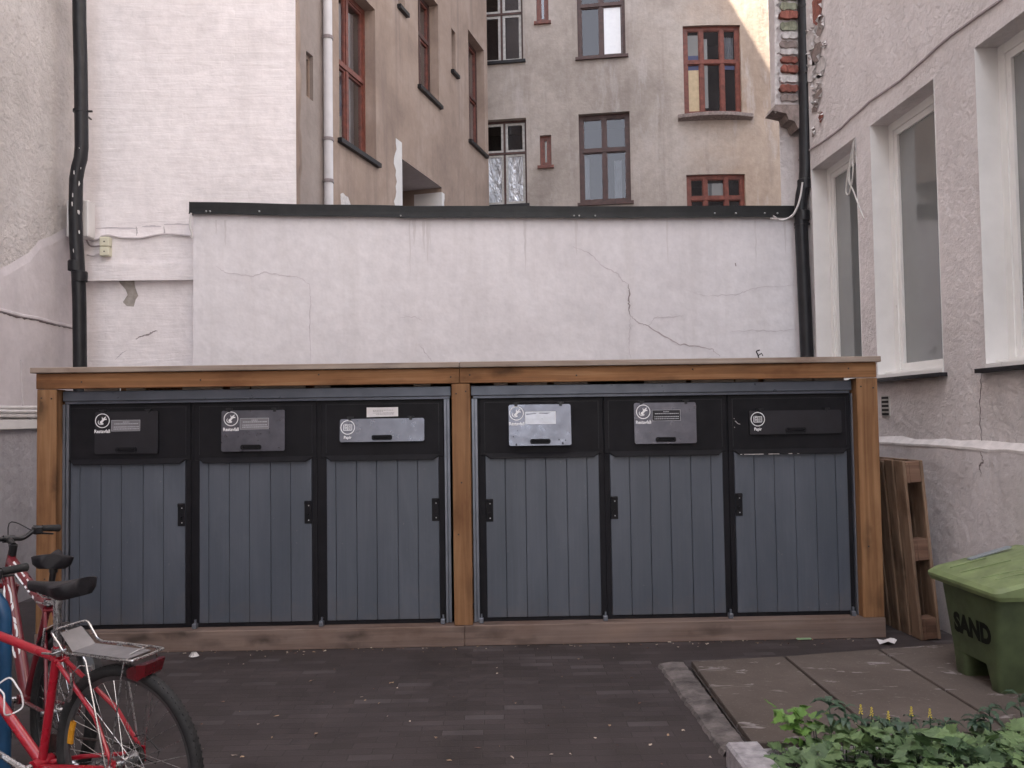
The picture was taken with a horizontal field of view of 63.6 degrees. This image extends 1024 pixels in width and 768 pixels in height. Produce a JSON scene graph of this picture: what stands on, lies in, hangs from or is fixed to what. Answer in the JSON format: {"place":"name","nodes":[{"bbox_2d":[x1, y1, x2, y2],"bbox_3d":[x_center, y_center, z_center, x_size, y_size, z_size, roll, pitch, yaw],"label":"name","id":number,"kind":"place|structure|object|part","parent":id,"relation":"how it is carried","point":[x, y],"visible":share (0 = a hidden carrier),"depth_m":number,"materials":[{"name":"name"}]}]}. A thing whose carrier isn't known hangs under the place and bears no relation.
{"place":"outdoors","nodes":[
{"label":"outdoors","id":0,"kind":"place"},
{"bbox_2d":[0,0,73,601],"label":"roughcast building","id":1,"kind":"structure","parent":0,"point":[36,103],"depth_m":7.45,"materials":[{"name":"grey paint"}]},
{"bbox_2d":[299,0,488,205],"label":"brown building","id":2,"kind":"structure","parent":0,"point":[410,105],"depth_m":12.27,"materials":[{"name":"paint"}]},
{"bbox_2d":[322,0,333,204],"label":"white downpipe","id":3,"kind":"object","parent":2,"relation":"attached to","point":[328,138],"visible":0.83,"depth_m":9.90,"materials":[{"name":"metal"}]},
{"bbox_2d":[338,0,381,167],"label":"window","id":4,"kind":"structure","parent":2,"relation":"in","point":[352,133],"depth_m":11.44,"materials":[{"name":"red paint"}]},
{"bbox_2d":[397,3,409,17],"bbox_3d":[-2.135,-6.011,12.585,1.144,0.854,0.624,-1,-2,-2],"label":"window sill","id":5,"kind":"structure","parent":2,"relation":"in","point":[399,6],"depth_m":12.41,"materials":[{"name":"brown paint"}]},
{"bbox_2d":[418,0,443,109],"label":"window","id":6,"kind":"structure","parent":2,"relation":"in","point":[423,9],"depth_m":13.86,"materials":[{"name":"brown paint"}]},
{"bbox_2d":[451,69,459,78],"bbox_3d":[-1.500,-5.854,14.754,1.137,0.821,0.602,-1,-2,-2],"label":"window sill","id":7,"kind":"structure","parent":2,"relation":"in","point":[453,71],"depth_m":14.57,"materials":[{"name":"brown paint"}]},
{"bbox_2d":[468,42,488,158],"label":"window","id":8,"kind":"structure","parent":2,"relation":"in","point":[472,139],"depth_m":16.17,"materials":[{"name":"brown paint"}]},
{"bbox_2d":[11,598,952,767],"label":"courtyard paving","id":9,"kind":"structure","parent":0,"point":[520,701],"depth_m":4.44,"materials":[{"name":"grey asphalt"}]},
{"bbox_2d":[0,593,11,767],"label":"bicycle stand","id":10,"kind":"object","parent":9,"relation":"on","point":[5,663],"visible":0.89,"depth_m":3.46,"materials":[{"name":"blue paint"}]},
{"bbox_2d":[0,521,101,764],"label":"bicycle","id":11,"kind":"object","parent":9,"relation":"on","point":[32,680],"visible":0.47,"depth_m":3.70,"materials":[{"name":"red paint"}]},
{"bbox_2d":[0,563,203,767],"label":"bicycle","id":12,"kind":"object","parent":9,"relation":"on","point":[52,750],"visible":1,"depth_m":3.02,"materials":[{"name":"red paint"}]},
{"bbox_2d":[83,0,301,390],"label":"white building","id":13,"kind":"structure","parent":9,"relation":"on","point":[194,101],"depth_m":8.41,"materials":[{"name":"paint"}]},
{"bbox_2d":[67,0,92,390],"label":"downpipe","id":14,"kind":"object","parent":13,"relation":"attached to","point":[76,262],"visible":0.92,"depth_m":7.94,"materials":[{"name":"black metal"}]},
{"bbox_2d":[67,200,94,239],"bbox_3d":[-4.251,-1.616,8.141,0.214,0.367,0.150,-1,-2,-2],"label":"meter box","id":15,"kind":"object","parent":13,"relation":"attached to","point":[88,220],"visible":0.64,"depth_m":8.08,"materials":[{"name":"white paint"}]},
{"bbox_2d":[100,237,111,256],"bbox_3d":[-4.045,-1.366,8.219,0.094,0.190,0.078,-1,-2,-2],"label":"junction box","id":16,"kind":"object","parent":13,"relation":"attached to","point":[105,245],"visible":1,"depth_m":8.19,"materials":[{"name":"beige plastic"}]},
{"bbox_2d":[86,240,100,246],"bbox_3d":[-4.171,-1.410,8.221,0.159,0.096,0.018,-1,-2,-2],"label":"wall cable","id":17,"kind":"object","parent":16,"relation":"attached to","point":[92,245],"depth_m":8.21,"materials":[{"name":"white plastic"}]},
{"bbox_2d":[89,233,190,241],"bbox_3d":[-3.731,-1.466,8.255,1.026,0.080,0.021,-1,-2,-2],"label":"wall cable","id":18,"kind":"object","parent":13,"relation":"attached to","point":[145,237],"depth_m":8.25,"materials":[{"name":"white plastic"}]},
{"bbox_2d":[189,651,198,656],"bbox_3d":[-2.080,1.765,5.403,0.068,0.030,0.059,-1,-2,-2],"label":"plastic scrap","id":19,"kind":"object","parent":9,"relation":"on","point":[195,654],"visible":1,"depth_m":5.39,"materials":[{"name":"white plastic"}]},
{"bbox_2d":[30,356,885,652],"bbox_3d":[-0.354,0.834,6.218,5.782,1.922,1.285,-1,-2,-1],"label":"timber enclosure","id":20,"kind":"object","parent":9,"relation":"on","point":[460,378],"visible":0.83,"depth_m":5.61,"materials":[{"name":"brown wood"}]},
{"bbox_2d":[61,386,453,629],"bbox_3d":[-1.750,0.908,6.179,2.661,1.711,1.105,-1,-2,-1],"label":"waste cabinet","id":21,"kind":"object","parent":20,"relation":"in","point":[196,509],"visible":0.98,"depth_m":5.67,"materials":[{"name":"grey metal"}]},
{"bbox_3d":[-2.634,0.906,5.664,0.853,1.553,0.071,-1,-2,-1],"label":"door","id":22,"kind":"part","parent":21,"relation":"part of","materials":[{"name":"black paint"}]},
{"bbox_3d":[-1.762,0.893,5.680,0.840,1.553,0.074,-1,-2,-1],"label":"door","id":23,"kind":"part","parent":21,"relation":"part of","materials":[{"name":"black paint"}]},
{"bbox_3d":[-0.890,0.881,5.694,0.844,1.553,0.078,-1,-2,-1],"label":"door","id":24,"kind":"part","parent":21,"relation":"part of","materials":[{"name":"black paint"}]},
{"bbox_2d":[471,380,858,622],"bbox_3d":[1.061,0.869,6.232,2.689,1.711,1.106,-1,-2,-1],"label":"waste cabinet","id":25,"kind":"object","parent":20,"relation":"in","point":[606,502],"visible":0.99,"depth_m":5.73,"materials":[{"name":"grey metal"}]},
{"bbox_3d":[0.215,0.865,5.709,0.858,1.553,0.091,-1,-2,-1],"label":"door","id":26,"kind":"part","parent":25,"relation":"part of","materials":[{"name":"black paint"}]},
{"bbox_3d":[1.077,0.853,5.734,0.858,1.553,0.073,-1,-2,-1],"label":"door","id":27,"kind":"part","parent":25,"relation":"part of","materials":[{"name":"black paint"}]},
{"bbox_3d":[1.948,0.841,5.752,0.863,1.553,0.071,-1,-2,-1],"label":"door","id":28,"kind":"part","parent":25,"relation":"part of","materials":[{"name":"black paint"}]},
{"bbox_2d":[189,202,799,365],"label":"boundary wall","id":29,"kind":"structure","parent":9,"relation":"on","point":[273,283],"depth_m":8.14,"materials":[{"name":"white paint"}]},
{"bbox_2d":[189,213,192,237],"bbox_3d":[-3.116,-1.537,8.015,0.040,0.248,0.019,-1,-2,-2],"label":"wall cable","id":30,"kind":"object","parent":29,"relation":"attached to","point":[190,217],"depth_m":8.01,"materials":[{"name":"white plastic"}]},
{"bbox_2d":[658,662,743,755],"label":"stone kerb","id":31,"kind":"structure","parent":9,"relation":"on","point":[709,716],"depth_m":4.31,"materials":[{"name":"stone"}]},
{"bbox_2d":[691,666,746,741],"bbox_3d":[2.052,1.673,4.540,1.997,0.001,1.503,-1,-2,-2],"label":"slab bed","id":32,"kind":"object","parent":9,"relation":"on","point":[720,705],"visible":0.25,"depth_m":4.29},
{"bbox_2d":[726,741,779,767],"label":"kerb stone","id":33,"kind":"object","parent":9,"relation":"on","point":[745,754],"visible":1,"depth_m":3.50,"materials":[{"name":"grey stone"}]},
{"bbox_2d":[691,656,863,748],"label":"concrete slab","id":34,"kind":"structure","parent":9,"relation":"attached to","point":[742,690],"depth_m":4.40,"materials":[{"name":"grey concrete"}]},
{"bbox_2d":[877,638,896,643],"bbox_3d":[2.501,1.709,5.489,0.160,0.020,0.084,0,-2,-13],"label":"paper scrap","id":35,"kind":"object","parent":9,"relation":"on","point":[892,640],"visible":1,"depth_m":5.49,"materials":[{"name":"white paper"}]},
{"bbox_2d":[785,649,1001,735],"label":"concrete slab","id":36,"kind":"structure","parent":9,"relation":"attached to","point":[881,684],"depth_m":4.46,"materials":[{"name":"grey concrete"}]},
{"bbox_2d":[764,746,1023,761],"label":"kerb stone","id":37,"kind":"object","parent":9,"relation":"on","point":[780,753],"visible":0.06,"depth_m":3.56,"materials":[{"name":"grey stone"}]},
{"bbox_2d":[765,0,1023,634],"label":"plastered building","id":38,"kind":"structure","parent":9,"relation":"on","point":[917,278],"depth_m":6.12,"materials":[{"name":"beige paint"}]},
{"bbox_2d":[794,0,813,379],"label":"downpipe","id":39,"kind":"object","parent":38,"relation":"attached to","point":[801,218],"visible":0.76,"depth_m":8.07,"materials":[{"name":"black metal"}]},
{"bbox_2d":[770,182,803,219],"bbox_3d":[2.674,-1.777,8.031,0.335,0.373,0.018,-1,-2,-2],"label":"loose cable","id":40,"kind":"object","parent":39,"relation":"attached to","point":[797,204],"visible":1,"depth_m":8.03,"materials":[{"name":"white plastic"}]},
{"bbox_2d":[811,137,862,379],"bbox_3d":[3.058,-1.063,7.536,0.230,2.093,0.951,-1,-2,-2],"label":"window","id":41,"kind":"structure","parent":38,"relation":"in","point":[835,213],"depth_m":7.90,"materials":[{"name":"white paint"}]},
{"bbox_2d":[845,139,864,218],"bbox_3d":[2.932,-1.732,7.075,0.012,0.722,0.328,-1,-2,-2],"label":"hanging cable","id":42,"kind":"object","parent":38,"relation":"hanging from","point":[849,167],"visible":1,"depth_m":7.12,"materials":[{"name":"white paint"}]},
{"bbox_2d":[870,79,947,381],"bbox_3d":[3.081,-1.096,6.317,0.275,2.123,1.046,-1,-2,-2],"label":"window","id":43,"kind":"structure","parent":38,"relation":"in","point":[906,239],"depth_m":6.59,"materials":[{"name":"white paint"}]},
{"bbox_2d":[974,29,1023,372],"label":"window","id":44,"kind":"structure","parent":38,"relation":"in","point":[999,72],"depth_m":5.32,"materials":[{"name":"white paint"}]},
{"bbox_2d":[880,457,940,639],"bbox_3d":[2.734,1.138,5.958,0.231,1.211,0.802,-1,-2,-4],"label":"pallet","id":45,"kind":"object","parent":9,"relation":"on","point":[910,603],"visible":0.67,"depth_m":5.67,"materials":[{"name":"brown wood"}]},
{"bbox_2d":[880,644,1023,729],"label":"concrete slab","id":46,"kind":"structure","parent":9,"relation":"attached to","point":[935,665],"depth_m":4.60,"materials":[{"name":"grey concrete"}]},
{"bbox_2d":[928,545,1023,693],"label":"sand bin","id":47,"kind":"object","parent":46,"relation":"on","point":[984,595],"visible":1,"depth_m":4.46,"materials":[{"name":"green plastic"}]},
{"bbox_2d":[486,0,780,205],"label":"building","id":48,"kind":"structure","parent":0,"point":[629,102],"depth_m":17.39,"materials":[{"name":"paint"}]},
{"bbox_2d":[486,0,525,64],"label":"window","id":49,"kind":"structure","parent":48,"relation":"in","point":[504,17],"depth_m":18.76,"materials":[{"name":"white paint"}]},
{"bbox_2d":[488,120,529,205],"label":"window","id":50,"kind":"structure","parent":48,"relation":"in","point":[507,150],"depth_m":17.80,"materials":[{"name":"white paint"}]},
{"bbox_2d":[534,0,550,24],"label":"window","id":51,"kind":"structure","parent":48,"relation":"in","point":[542,5],"depth_m":17.73,"materials":[{"name":"red paint"}]},
{"bbox_2d":[537,136,553,168],"bbox_3d":[0.720,-4.928,17.571,0.346,0.719,0.210,-1,-2,8],"label":"window","id":52,"kind":"structure","parent":48,"relation":"in","point":[545,141],"depth_m":17.61,"materials":[{"name":"red paint"}]},
{"bbox_2d":[575,0,627,60],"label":"window","id":53,"kind":"structure","parent":48,"relation":"in","point":[600,23],"depth_m":17.60,"materials":[{"name":"brown paint"}]},
{"bbox_2d":[578,113,633,205],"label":"window","id":54,"kind":"structure","parent":48,"relation":"in","point":[604,140],"depth_m":17.60,"materials":[{"name":"brown paint"}]},
{"bbox_2d":[683,26,740,113],"bbox_3d":[4.155,-6.514,17.684,1.184,1.891,0.967,-1,-2,-2],"label":"window","id":55,"kind":"structure","parent":48,"relation":"in","point":[711,54],"depth_m":17.26,"materials":[{"name":"red paint"}]},
{"bbox_2d":[686,175,744,205],"bbox_3d":[4.218,-3.390,17.564,1.203,1.865,0.966,-1,-2,-2],"label":"window","id":56,"kind":"structure","parent":48,"relation":"in","point":[702,190],"depth_m":17.15,"materials":[{"name":"red paint"}]},
{"bbox_2d":[785,759,1023,767],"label":"planting soil","id":57,"kind":"structure","parent":0,"point":[875,763],"depth_m":3.51,"materials":[{"name":"brown soil"}]},
{"bbox_2d":[765,699,833,747],"bbox_3d":[1.252,1.465,3.565,0.294,0.172,0.206,-1,-2,-2],"label":"leafy plant","id":58,"kind":"object","parent":57,"relation":"on","point":[795,717],"visible":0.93,"depth_m":3.55,"materials":[{"name":"green plant"}]},
{"bbox_2d":[810,696,845,733],"bbox_3d":[1.359,1.482,3.545,0.144,0.270,0.150,0,-2,-22],"label":"upright plant","id":59,"kind":"object","parent":57,"relation":"on","point":[829,702],"visible":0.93,"depth_m":3.53,"materials":[{"name":"green plant"}]},
{"bbox_2d":[825,703,864,761],"bbox_3d":[1.397,1.483,3.482,0.140,0.262,0.124,-1,-2,-2],"label":"upright plant","id":60,"kind":"object","parent":57,"relation":"on","point":[845,720],"visible":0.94,"depth_m":3.47,"materials":[{"name":"green plant"}]},
{"bbox_2d":[854,704,872,752],"bbox_3d":[1.475,1.485,3.497,0.069,0.258,0.092,1,-3,-37],"label":"upright plant","id":61,"kind":"object","parent":57,"relation":"on","point":[864,721],"visible":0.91,"depth_m":3.49,"materials":[{"name":"green plant"}]},
{"bbox_2d":[864,707,877,762],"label":"upright plant","id":62,"kind":"object","parent":57,"relation":"on","point":[868,724],"visible":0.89,"depth_m":3.52,"materials":[{"name":"green plant"}]},
{"bbox_2d":[865,716,897,763],"bbox_3d":[1.556,1.512,3.497,0.144,0.201,0.125,-1,-2,-2],"label":"upright plant","id":63,"kind":"object","parent":57,"relation":"on","point":[884,721],"visible":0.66,"depth_m":3.49,"materials":[{"name":"green plant"}]},
{"bbox_2d":[763,715,1023,767],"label":"ground cover leaves","id":64,"kind":"object","parent":57,"relation":"on","point":[994,749],"visible":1,"depth_m":3.23,"materials":[{"name":"green plant"}]},
{"bbox_2d":[889,717,910,732],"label":"upright plant","id":65,"kind":"object","parent":57,"relation":"on","point":[899,725],"visible":0.67,"depth_m":3.49,"materials":[{"name":"green plant"}]},
{"bbox_2d":[903,706,920,761],"bbox_3d":[1.714,1.495,3.531,0.084,0.233,0.078,-2,-3,35],"label":"upright plant","id":66,"kind":"object","parent":57,"relation":"on","point":[914,720],"visible":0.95,"depth_m":3.53,"materials":[{"name":"green plant"}]},
{"bbox_2d":[922,708,939,727],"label":"upright plant","id":67,"kind":"object","parent":57,"relation":"on","point":[929,722],"visible":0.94,"depth_m":3.56,"materials":[{"name":"green plant"}]},
{"bbox_2d":[930,717,965,731],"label":"upright plant","id":68,"kind":"object","parent":57,"relation":"on","point":[948,722],"visible":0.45,"depth_m":3.50,"materials":[{"name":"green plant"}]},
{"bbox_2d":[959,714,994,737],"bbox_3d":[2.000,1.512,3.546,0.125,0.192,0.137,-1,-2,-2],"label":"upright plant","id":69,"kind":"object","parent":57,"relation":"on","point":[975,724],"visible":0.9,"depth_m":3.53,"materials":[{"name":"green plant"}]},
{"bbox_2d":[971,703,1007,729],"bbox_3d":[2.052,1.488,3.524,0.122,0.237,0.128,1,-3,-39],"label":"upright plant","id":70,"kind":"object","parent":57,"relation":"on","point":[995,713],"visible":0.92,"depth_m":3.51,"materials":[{"name":"green plant"}]},
{"bbox_2d":[1003,689,1023,750],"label":"upright plant","id":71,"kind":"object","parent":57,"relation":"on","point":[1011,703],"visible":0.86,"depth_m":3.56,"materials":[{"name":"green plant"}]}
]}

